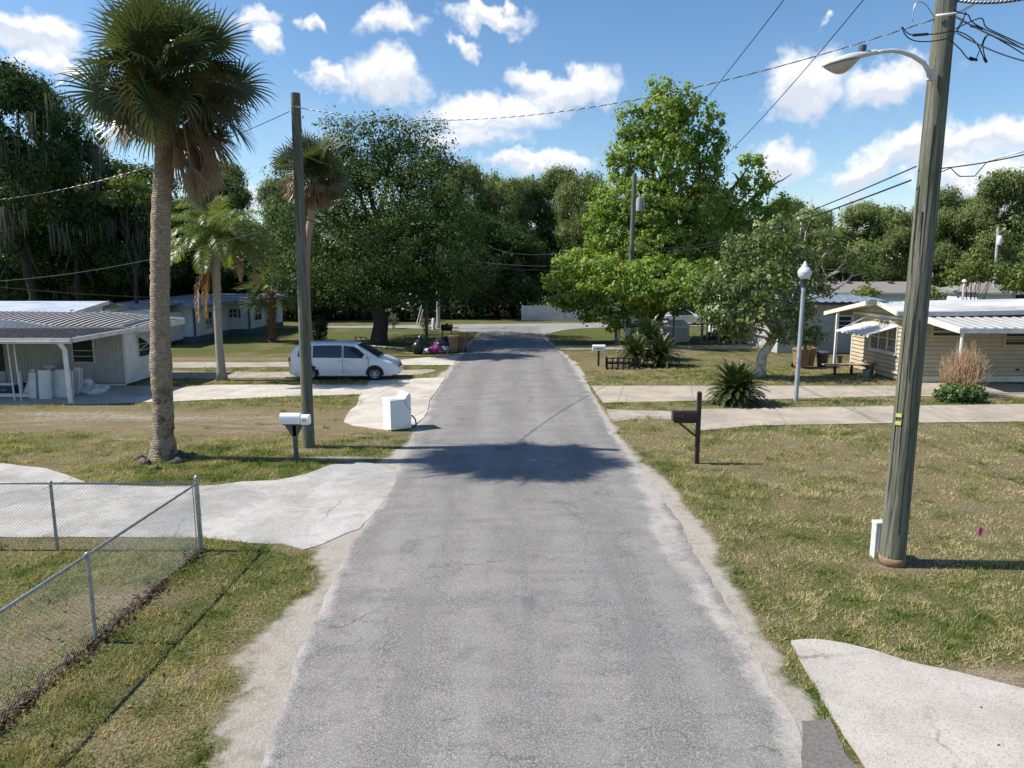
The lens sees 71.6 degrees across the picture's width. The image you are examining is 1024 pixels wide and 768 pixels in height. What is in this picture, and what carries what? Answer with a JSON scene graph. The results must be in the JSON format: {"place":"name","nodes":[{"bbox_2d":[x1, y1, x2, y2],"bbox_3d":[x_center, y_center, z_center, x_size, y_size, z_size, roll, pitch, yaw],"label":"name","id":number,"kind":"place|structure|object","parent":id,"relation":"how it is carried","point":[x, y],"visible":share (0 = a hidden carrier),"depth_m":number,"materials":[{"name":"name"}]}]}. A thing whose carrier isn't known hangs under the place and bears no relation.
{"place":"outdoors","nodes":[
{"label":"outdoors","id":0,"kind":"place"},
{"bbox_2d":[0,385,366,404],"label":"driveway","id":1,"kind":"structure","parent":0,"point":[125,394],"depth_m":28.83,"materials":[{"name":"concrete"}]},
{"bbox_2d":[29,372,38,397],"bbox_3d":[-18.710,0.041,27.787,0.311,1.011,0.288,0,9,0],"label":"foam board","id":2,"kind":"object","parent":1,"relation":"on","point":[33,386],"visible":0.79,"depth_m":27.71,"materials":[{"name":"white paint"}]},
{"bbox_2d":[37,369,52,398],"bbox_3d":[-18.183,0.007,27.630,0.438,1.147,0.488,0,9,0],"label":"board","id":3,"kind":"object","parent":1,"relation":"on","point":[45,383],"visible":1,"depth_m":27.47,"materials":[{"name":"white paint"}]},
{"bbox_2d":[55,369,73,396],"bbox_3d":[-17.668,-0.036,28.012,0.608,1.091,0.288,0,9,0],"label":"foam board","id":4,"kind":"object","parent":1,"relation":"on","point":[61,389],"visible":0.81,"depth_m":27.94,"materials":[{"name":"white paint"}]},
{"bbox_2d":[0,461,396,549],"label":"driveway","id":5,"kind":"structure","parent":0,"point":[324,505],"depth_m":15.11,"materials":[{"name":"grey concrete"}]},
{"bbox_2d":[172,362,288,367],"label":"gravel track","id":6,"kind":"structure","parent":0,"point":[227,364],"depth_m":37.69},
{"bbox_2d":[146,369,433,378],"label":"gravel track","id":7,"kind":"structure","parent":0,"point":[180,374],"depth_m":34.11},
{"bbox_2d":[344,377,445,430],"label":"driveway","id":8,"kind":"structure","parent":0,"point":[366,411],"depth_m":27.68,"materials":[{"name":"concrete"}]},
{"bbox_2d":[382,390,416,430],"bbox_3d":[-3.561,0.831,22.578,0.917,1.154,0.704,-5,11,-30],"label":"washing machine","id":9,"kind":"object","parent":8,"relation":"on","point":[396,412],"visible":1,"depth_m":22.29,"materials":[{"name":"white metal"}]},
{"bbox_2d":[400,354,459,364],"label":"driveway","id":10,"kind":"structure","parent":0,"point":[445,360],"depth_m":39.25,"materials":[{"name":"concrete"}]},
{"bbox_2d":[279,323,705,333],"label":"cross road","id":11,"kind":"structure","parent":0,"point":[548,328],"depth_m":62.62,"materials":[{"name":"grey asphalt"}]},
{"bbox_2d":[664,308,705,324],"bbox_3d":[15.445,-6.183,64.965,4.610,1.466,1.800,0,9,0],"label":"parked car","id":12,"kind":"object","parent":11,"relation":"on","point":[687,318],"visible":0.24,"depth_m":64.12,"materials":[{"name":"metal"}]},
{"bbox_2d":[0,273,1023,767],"bbox_3d":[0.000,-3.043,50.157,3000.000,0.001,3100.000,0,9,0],"label":"ground","id":13,"kind":"structure","parent":0,"point":[242,729],"depth_m":12.78,"materials":[{"name":"green plant"}]},
{"bbox_2d":[0,54,94,300],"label":"oak tree","id":14,"kind":"object","parent":13,"relation":"on","point":[21,90],"visible":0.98,"depth_m":49.06,"materials":[{"name":"green plant"}]},
{"bbox_2d":[0,301,126,312],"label":"mobile home","id":15,"kind":"object","parent":13,"relation":"on","point":[63,306],"visible":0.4,"depth_m":39.59,"materials":[{"name":"white paint"}]},
{"bbox_2d":[3,72,124,300],"bbox_3d":[-33.770,-13.388,54.255,8.313,19.443,8.032,0,9,0],"label":"oak tree","id":16,"kind":"object","parent":13,"relation":"on","point":[100,230],"visible":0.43,"depth_m":53.05,"materials":[{"name":"green plant"}]},
{"bbox_2d":[0,172,146,301],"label":"oak tree","id":17,"kind":"object","parent":13,"relation":"on","point":[53,266],"visible":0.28,"depth_m":57.13,"materials":[{"name":"green plant"}]},
{"bbox_2d":[0,311,184,403],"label":"mobile home","id":18,"kind":"object","parent":13,"relation":"on","point":[105,347],"visible":0.89,"depth_m":30.72,"materials":[{"name":"white metal"}]},
{"bbox_2d":[71,339,94,362],"bbox_3d":[-18.504,-1.440,30.601,0.940,1.060,0.064,0,9,0],"label":"window","id":19,"kind":"structure","parent":18,"relation":"in","point":[82,351],"depth_m":30.60,"materials":[{"name":"black glass"}]},
{"bbox_2d":[42,181,149,309],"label":"woodland tree","id":20,"kind":"object","parent":13,"relation":"on","point":[125,292],"visible":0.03,"depth_m":65.99,"materials":[{"name":"green plant"}]},
{"bbox_2d":[0,475,203,718],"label":"chain link fence","id":21,"kind":"object","parent":13,"relation":"on","point":[198,515],"visible":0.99,"depth_m":11.12,"materials":[{"name":"metal"}]},
{"bbox_2d":[89,169,152,302],"bbox_3d":[-26.407,-8.808,49.243,4.745,11.730,2.870,0,9,0],"label":"young tree","id":22,"kind":"object","parent":13,"relation":"on","point":[120,195],"visible":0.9,"depth_m":48.40,"materials":[{"name":"green plant"}]},
{"bbox_2d":[60,153,196,300],"bbox_3d":[-32.059,-11.813,59.387,11.538,14.616,11.082,3,10,19],"label":"oak tree","id":23,"kind":"object","parent":13,"relation":"on","point":[118,256],"visible":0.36,"depth_m":56.95,"materials":[{"name":"green plant"}]},
{"bbox_2d":[51,0,275,469],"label":"cabbage palm","id":24,"kind":"object","parent":13,"relation":"on","point":[164,87],"visible":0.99,"depth_m":17.21,"materials":[{"name":"green plant"}]},
{"bbox_2d":[128,209,236,299],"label":"woodland tree","id":25,"kind":"object","parent":13,"relation":"on","point":[189,282],"visible":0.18,"depth_m":68.76,"materials":[{"name":"green plant"}]},
{"bbox_2d":[146,193,224,280],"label":"woodland tree","id":26,"kind":"object","parent":13,"relation":"on","point":[174,203],"visible":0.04,"depth_m":74.49,"materials":[{"name":"green plant"}]},
{"bbox_2d":[104,294,283,342],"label":"blue trim house","id":27,"kind":"structure","parent":13,"relation":"on","point":[235,322],"depth_m":51.62,"materials":[{"name":"white paint"}]},
{"bbox_2d":[186,158,257,225],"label":"woodland tree","id":28,"kind":"object","parent":13,"relation":"on","point":[237,193],"visible":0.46,"depth_m":76.74,"materials":[{"name":"green plant"}]},
{"bbox_2d":[170,194,278,380],"bbox_3d":[-12.919,-4.180,31.771,5.385,8.135,5.027,0,9,0],"label":"queen palm","id":29,"kind":"object","parent":13,"relation":"on","point":[219,227],"visible":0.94,"depth_m":30.92,"materials":[{"name":"green plant"}]},
{"bbox_2d":[220,218,289,295],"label":"woodland tree","id":30,"kind":"object","parent":13,"relation":"on","point":[234,269],"visible":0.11,"depth_m":70.46,"materials":[{"name":"green plant"}]},
{"bbox_2d":[234,256,297,341],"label":"palm tree","id":31,"kind":"object","parent":13,"relation":"on","point":[270,304],"visible":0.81,"depth_m":48.67,"materials":[{"name":"green plant"}]},
{"bbox_2d":[247,171,316,317],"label":"woodland tree","id":32,"kind":"object","parent":13,"relation":"on","point":[263,189],"visible":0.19,"depth_m":66.96,"materials":[{"name":"green plant"}]},
{"bbox_2d":[279,413,310,461],"bbox_3d":[-5.619,1.449,18.517,0.756,1.430,0.352,0,9,0],"label":"mailbox","id":33,"kind":"object","parent":13,"relation":"on","point":[293,423],"visible":0.88,"depth_m":18.34,"materials":[{"name":"white metal"}]},
{"bbox_2d":[291,92,314,447],"bbox_3d":[-5.775,-2.836,19.481,0.389,9.782,0.349,0,9,0],"label":"utility pole","id":34,"kind":"object","parent":13,"relation":"on","point":[308,438],"visible":0.87,"depth_m":19.36,"materials":[{"name":"wood"}]},
{"bbox_2d":[269,128,350,340],"bbox_3d":[-11.193,-8.005,40.164,4.723,13.005,4.771,0,9,0],"label":"cabbage palm","id":35,"kind":"object","parent":13,"relation":"on","point":[324,176],"visible":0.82,"depth_m":39.19,"materials":[{"name":"green plant"}]},
{"bbox_2d":[282,288,339,321],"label":"understory shrub","id":36,"kind":"object","parent":13,"relation":"on","point":[323,312],"visible":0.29,"depth_m":68.83,"materials":[{"name":"green plant"}]},
{"bbox_2d":[312,319,328,340],"bbox_3d":[-13.472,-3.741,49.477,1.504,1.647,1.441,0,9,0],"label":"round bush","id":37,"kind":"object","parent":13,"relation":"on","point":[319,329],"visible":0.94,"depth_m":49.16,"materials":[{"name":"green plant"}]},
{"bbox_2d":[314,285,372,320],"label":"understory shrub","id":38,"kind":"object","parent":13,"relation":"on","point":[353,316],"visible":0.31,"depth_m":70.57,"materials":[{"name":"green plant"}]},
{"bbox_2d":[288,340,402,379],"bbox_3d":[-7.691,-1.145,33.020,5.112,1.722,2.268,0,9,0],"label":"minivan","id":39,"kind":"object","parent":13,"relation":"on","point":[341,358],"visible":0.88,"depth_m":32.15,"materials":[{"name":"paint"}]},
{"bbox_2d":[249,105,502,344],"bbox_3d":[-9.251,-10.993,48.772,16.958,16.366,17.951,-4,10,-21],"label":"oak tree","id":40,"kind":"object","parent":13,"relation":"on","point":[381,269],"visible":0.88,"depth_m":45.63,"materials":[{"name":"green plant"}]},
{"bbox_2d":[384,292,433,321],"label":"understory shrub","id":41,"kind":"object","parent":13,"relation":"on","point":[411,312],"visible":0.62,"depth_m":68.63,"materials":[{"name":"green plant"}]},
{"bbox_2d":[428,295,489,319],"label":"understory shrub","id":42,"kind":"object","parent":13,"relation":"on","point":[460,313],"visible":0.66,"depth_m":71.61,"materials":[{"name":"green plant"}]},
{"bbox_2d":[441,155,496,277],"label":"woodland tree","id":43,"kind":"object","parent":13,"relation":"on","point":[474,185],"visible":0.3,"depth_m":74.85,"materials":[{"name":"green plant"}]},
{"bbox_2d":[448,210,524,317],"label":"woodland tree","id":44,"kind":"object","parent":13,"relation":"on","point":[499,260],"visible":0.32,"depth_m":70.84,"materials":[{"name":"green plant"}]},
{"bbox_2d":[480,167,505,311],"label":"woodland tree","id":45,"kind":"object","parent":13,"relation":"on","point":[491,181],"visible":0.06,"depth_m":80.25,"materials":[{"name":"green plant"}]},
{"bbox_2d":[473,285,530,318],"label":"understory shrub","id":46,"kind":"object","parent":13,"relation":"on","point":[505,308],"visible":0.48,"depth_m":72.76,"materials":[{"name":"green plant"}]},
{"bbox_2d":[0,484,1012,751],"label":"leaf litter","id":47,"kind":"object","parent":13,"relation":"on","point":[156,588],"visible":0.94,"depth_m":9.58,"materials":[{"name":"brown plant"}]},
{"bbox_2d":[0,220,1019,319],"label":"woods","id":48,"kind":"object","parent":13,"relation":"on","point":[225,289],"visible":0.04,"depth_m":71.77,"materials":[{"name":"green plant"}]},
{"bbox_2d":[469,218,553,316],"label":"woodland tree","id":49,"kind":"object","parent":13,"relation":"on","point":[525,286],"visible":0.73,"depth_m":72.09,"materials":[{"name":"green plant"}]},
{"bbox_2d":[483,175,547,303],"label":"woodland tree","id":50,"kind":"object","parent":13,"relation":"on","point":[511,197],"visible":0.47,"depth_m":75.40,"materials":[{"name":"green plant"}]},
{"bbox_2d":[514,173,550,305],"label":"woodland tree","id":51,"kind":"object","parent":13,"relation":"on","point":[534,187],"visible":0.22,"depth_m":78.59,"materials":[{"name":"green plant"}]},
{"bbox_2d":[529,163,582,252],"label":"woodland tree","id":52,"kind":"object","parent":13,"relation":"on","point":[551,181],"visible":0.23,"depth_m":80.27,"materials":[{"name":"green plant"}]},
{"bbox_2d":[523,220,604,314],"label":"woodland tree","id":53,"kind":"object","parent":13,"relation":"on","point":[549,231],"visible":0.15,"depth_m":76.49,"materials":[{"name":"green plant"}]},
{"bbox_2d":[542,172,603,297],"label":"woodland tree","id":54,"kind":"object","parent":13,"relation":"on","point":[574,194],"visible":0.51,"depth_m":74.68,"materials":[{"name":"green plant"}]},
{"bbox_2d":[521,305,634,320],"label":"vinyl fence","id":55,"kind":"object","parent":13,"relation":"on","point":[539,313],"visible":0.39,"depth_m":69.78,"materials":[{"name":"white paint"}]},
{"bbox_2d":[570,167,621,303],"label":"woodland tree","id":56,"kind":"object","parent":13,"relation":"on","point":[591,178],"visible":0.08,"depth_m":76.53,"materials":[{"name":"green plant"}]},
{"bbox_2d":[605,356,640,369],"bbox_3d":[5.508,-1.037,35.837,1.874,0.610,0.788,4,10,24],"label":"railing","id":57,"kind":"object","parent":13,"relation":"on","point":[618,362],"visible":1,"depth_m":35.76,"materials":[{"name":"black plastic"}]},
{"bbox_2d":[609,329,656,366],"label":"sago palm","id":58,"kind":"object","parent":13,"relation":"on","point":[634,348],"visible":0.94,"depth_m":36.81,"materials":[{"name":"green plant"}]},
{"bbox_2d":[625,173,644,343],"bbox_3d":[8.236,-8.298,47.467,1.088,11.240,0.400,3,10,17],"label":"utility pole","id":59,"kind":"object","parent":13,"relation":"on","point":[636,204],"visible":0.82,"depth_m":46.99,"materials":[{"name":"grey paint"}]},
{"bbox_2d":[0,246,627,298],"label":"overhead wire","id":60,"kind":"object","parent":59,"relation":"attached to","point":[310,296],"visible":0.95,"depth_m":41.45,"materials":[{"name":"black rubber"}]},
{"bbox_2d":[305,218,629,270],"bbox_3d":[1.151,-6.085,33.441,0.026,1.451,31.710,4,10,25],"label":"overhead wire","id":61,"kind":"object","parent":59,"relation":"attached to","point":[439,257],"visible":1,"depth_m":24.85,"materials":[{"name":"black rubber"}]},
{"bbox_2d":[633,179,911,250],"bbox_3d":[7.142,-5.995,29.349,0.028,0.935,36.748,0,9,3],"label":"overhead wire","id":62,"kind":"object","parent":59,"relation":"attached to","point":[803,219],"visible":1,"depth_m":15.22,"materials":[{"name":"black rubber"}]},
{"bbox_2d":[632,166,916,247],"bbox_3d":[7.170,-6.204,29.316,0.023,1.134,36.745,0,9,2],"label":"overhead wire","id":63,"kind":"object","parent":59,"relation":"attached to","point":[807,211],"visible":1,"depth_m":15.22,"materials":[{"name":"black rubber"}]},
{"bbox_2d":[624,314,672,358],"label":"sago palm","id":64,"kind":"object","parent":13,"relation":"on","point":[650,327],"visible":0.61,"depth_m":39.32,"materials":[{"name":"green plant"}]},
{"bbox_2d":[640,331,684,368],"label":"sago palm","id":65,"kind":"object","parent":13,"relation":"on","point":[661,346],"visible":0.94,"depth_m":36.74,"materials":[{"name":"green plant"}]},
{"bbox_2d":[538,72,797,334],"bbox_3d":[11.722,-12.527,50.794,11.892,18.909,19.190,8,12,41],"label":"sycamore tree","id":66,"kind":"object","parent":13,"relation":"on","point":[661,283],"visible":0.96,"depth_m":49.48,"materials":[{"name":"green plant"}]},
{"bbox_2d":[658,320,690,341],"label":"utility shed","id":67,"kind":"structure","parent":13,"relation":"on","point":[684,333],"depth_m":49.64,"materials":[{"name":"grey paint"}]},
{"bbox_2d":[671,391,701,463],"bbox_3d":[4.501,1.175,18.360,0.730,2.020,0.214,0,9,0],"label":"mailbox","id":68,"kind":"object","parent":13,"relation":"on","point":[680,417],"visible":0.98,"depth_m":18.23,"materials":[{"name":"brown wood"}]},
{"bbox_2d":[672,181,759,311],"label":"woodland tree","id":69,"kind":"object","parent":13,"relation":"on","point":[705,201],"visible":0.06,"depth_m":79.81,"materials":[{"name":"green plant"}]},
{"bbox_2d":[705,357,770,408],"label":"sago palm","id":70,"kind":"object","parent":13,"relation":"on","point":[736,386],"visible":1,"depth_m":26.21,"materials":[{"name":"green plant"}]},
{"bbox_2d":[703,285,806,338],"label":"white house","id":71,"kind":"structure","parent":13,"relation":"on","point":[711,334],"depth_m":52.07,"materials":[{"name":"paint"}]},
{"bbox_2d":[744,194,821,284],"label":"woodland tree","id":72,"kind":"object","parent":13,"relation":"on","point":[798,204],"visible":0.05,"depth_m":79.21,"materials":[{"name":"green plant"}]},
{"bbox_2d":[689,196,885,376],"bbox_3d":[12.754,-4.394,32.505,9.095,8.504,3.741,0,9,0],"label":"tree","id":73,"kind":"object","parent":13,"relation":"on","point":[786,309],"visible":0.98,"depth_m":32.38,"materials":[{"name":"green plant"}]},
{"bbox_2d":[791,347,810,368],"bbox_3d":[14.699,-1.315,36.132,0.790,1.065,0.650,0,9,1],"label":"wheeled bin","id":74,"kind":"object","parent":13,"relation":"on","point":[804,357],"visible":0.7,"depth_m":35.90,"materials":[{"name":"plastic"}]},
{"bbox_2d":[793,261,811,400],"bbox_3d":[10.973,-1.981,26.960,0.510,5.306,0.510,0,9,0],"label":"globe lamp","id":75,"kind":"object","parent":13,"relation":"on","point":[804,272],"visible":1,"depth_m":26.83,"materials":[{"name":"grey metal"}]},
{"bbox_2d":[780,206,846,281],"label":"woodland tree","id":76,"kind":"object","parent":13,"relation":"on","point":[827,218],"visible":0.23,"depth_m":75.14,"materials":[{"name":"green plant"}]},
{"bbox_2d":[801,717,857,767],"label":"asphalt apron","id":77,"kind":"object","parent":13,"relation":"on","point":[822,745],"visible":0.93,"depth_m":7.50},
{"bbox_2d":[817,198,894,281],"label":"woodland tree","id":78,"kind":"object","parent":13,"relation":"on","point":[855,217],"visible":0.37,"depth_m":79.51,"materials":[{"name":"green plant"}]},
{"bbox_2d":[850,285,883,297],"bbox_3d":[22.841,-4.383,45.792,2.015,4.055,2.321,0,9,0],"label":"lime shrub","id":79,"kind":"object","parent":13,"relation":"on","point":[869,291],"visible":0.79,"depth_m":45.11,"materials":[{"name":"green plant"}]},
{"bbox_2d":[795,281,955,300],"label":"shingled house","id":80,"kind":"structure","parent":13,"relation":"on","point":[894,291],"depth_m":60.62,"materials":[{"name":"white paint"}]},
{"bbox_2d":[869,519,882,558],"bbox_3d":[6.426,2.744,12.449,0.205,0.709,0.180,0,9,0],"label":"utility pedestal","id":81,"kind":"object","parent":13,"relation":"on","point":[876,530],"visible":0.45,"depth_m":12.39,"materials":[{"name":"white plastic"}]},
{"bbox_2d":[858,201,912,281],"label":"woodland tree","id":82,"kind":"object","parent":13,"relation":"on","point":[895,230],"visible":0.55,"depth_m":77.05,"materials":[{"name":"green plant"}]},
{"bbox_2d":[878,0,956,567],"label":"utility pole","id":83,"kind":"object","parent":13,"relation":"on","point":[896,511],"visible":0.98,"depth_m":11.39,"materials":[{"name":"brown wood"}]},
{"bbox_2d":[302,19,933,120],"bbox_3d":[0.445,-6.145,14.839,14.488,1.032,0.023,6,11,34],"label":"overhead cable","id":84,"kind":"object","parent":83,"relation":"attached to","point":[639,98],"visible":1,"depth_m":13.44,"materials":[{"name":"black rubber"}]},
{"bbox_2d":[821,44,936,81],"bbox_3d":[5.563,-4.847,10.690,1.786,0.490,0.330,0,9,0],"label":"street lamp","id":85,"kind":"object","parent":83,"relation":"attached to","point":[842,64],"visible":1,"depth_m":10.63,"materials":[{"name":"grey metal"}]},
{"bbox_2d":[901,1,1023,62],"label":"jumper wires","id":86,"kind":"object","parent":83,"relation":"attached to","point":[970,58],"visible":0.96,"depth_m":10.58,"materials":[{"name":"metal"}]},
{"bbox_2d":[888,206,957,287],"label":"woodland tree","id":87,"kind":"object","parent":13,"relation":"on","point":[902,274],"visible":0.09,"depth_m":77.07,"materials":[{"name":"green plant"}]},
{"bbox_2d":[824,299,1023,381],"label":"yellow mobile home","id":88,"kind":"object","parent":13,"relation":"on","point":[993,329],"visible":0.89,"depth_m":31.67,"materials":[{"name":"beige metal"}]},
{"bbox_2d":[867,322,898,355],"bbox_3d":[17.331,-2.144,33.183,0.130,1.348,2.520,0,9,0],"label":"window","id":89,"kind":"structure","parent":88,"relation":"in","point":[887,339],"depth_m":32.99,"materials":[{"name":"glass"}]},
{"bbox_2d":[930,325,960,337],"bbox_3d":[19.246,-2.345,31.388,1.393,0.582,0.040,0,9,0],"label":"window","id":90,"kind":"structure","parent":88,"relation":"in","point":[933,335],"depth_m":31.41,"materials":[{"name":"yellow"}]},
{"bbox_2d":[1003,333,1023,346],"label":"window","id":91,"kind":"structure","parent":88,"relation":"in","point":[1008,341],"depth_m":31.46,"materials":[{"name":"yellow"}]},
{"bbox_2d":[931,382,989,403],"bbox_3d":[17.058,0.390,26.984,2.154,0.929,1.197,0,9,0],"label":"green shrub","id":92,"kind":"object","parent":13,"relation":"on","point":[949,393],"visible":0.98,"depth_m":26.77,"materials":[{"name":"green plant"}]},
{"bbox_2d":[933,183,991,285],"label":"woodland tree","id":93,"kind":"object","parent":13,"relation":"on","point":[952,212],"visible":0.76,"depth_m":71.28,"materials":[{"name":"green plant"}]},
{"bbox_2d":[935,340,990,390],"bbox_3d":[18.063,-0.647,28.183,2.105,2.302,1.526,0,9,0],"label":"dry bush","id":94,"kind":"object","parent":13,"relation":"on","point":[967,371],"visible":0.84,"depth_m":28.13,"materials":[{"name":"beige plant"}]},
{"bbox_2d":[935,243,1013,299],"bbox_3d":[30.472,-5.864,46.686,4.590,6.696,2.644,0,9,0],"label":"lime shrub","id":95,"kind":"object","parent":13,"relation":"on","point":[977,269],"visible":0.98,"depth_m":46.23,"materials":[{"name":"green plant"}]},
{"bbox_2d":[941,282,1023,299],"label":"hipped house","id":96,"kind":"structure","parent":13,"relation":"on","point":[993,293],"depth_m":60.98,"materials":[{"name":"white paint"}]},
{"bbox_2d":[954,165,1023,287],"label":"woodland tree","id":97,"kind":"object","parent":13,"relation":"on","point":[999,186],"visible":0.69,"depth_m":69.17,"materials":[{"name":"green plant"}]},
{"bbox_2d":[997,251,1023,298],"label":"lime shrub","id":98,"kind":"object","parent":13,"relation":"on","point":[1018,277],"visible":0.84,"depth_m":49.50,"materials":[{"name":"green plant"}]},
{"bbox_2d":[0,0,1023,270],"label":"sky","id":99,"kind":"structure","parent":0,"point":[837,136],"materials":[{"name":"blue"}]},
{"bbox_2d":[261,326,801,767],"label":"road","id":100,"kind":"structure","parent":0,"point":[523,579],"depth_m":10.17,"materials":[{"name":"grey asphalt"}]},
{"bbox_2d":[606,409,670,421],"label":"gravel track","id":101,"kind":"structure","parent":0,"point":[640,414],"depth_m":24.71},
{"bbox_2d":[557,345,756,349],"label":"driveway","id":102,"kind":"structure","parent":0,"point":[607,347],"depth_m":45.78,"materials":[{"name":"grey concrete"}]},
{"bbox_2d":[591,386,1023,402],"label":"driveway","id":103,"kind":"structure","parent":0,"point":[612,394],"depth_m":29.05,"materials":[{"name":"grey concrete"}]},
{"bbox_2d":[733,294,887,352],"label":"stucco house","id":104,"kind":"structure","parent":0,"point":[844,338],"depth_m":42.80,"materials":[{"name":"white paint"}]},
{"bbox_2d":[695,404,1023,430],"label":"driveway","id":105,"kind":"structure","parent":0,"point":[722,418],"depth_m":24.45,"materials":[{"name":"grey concrete"}]},
{"bbox_2d":[791,639,1023,767],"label":"driveway","id":106,"kind":"structure","parent":0,"point":[894,712],"depth_m":8.08,"materials":[{"name":"concrete"}]},
{"bbox_2d":[921,383,1023,394],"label":"carport floor","id":107,"kind":"structure","parent":0,"point":[927,388],"depth_m":29.96,"materials":[{"name":"grey concrete"}]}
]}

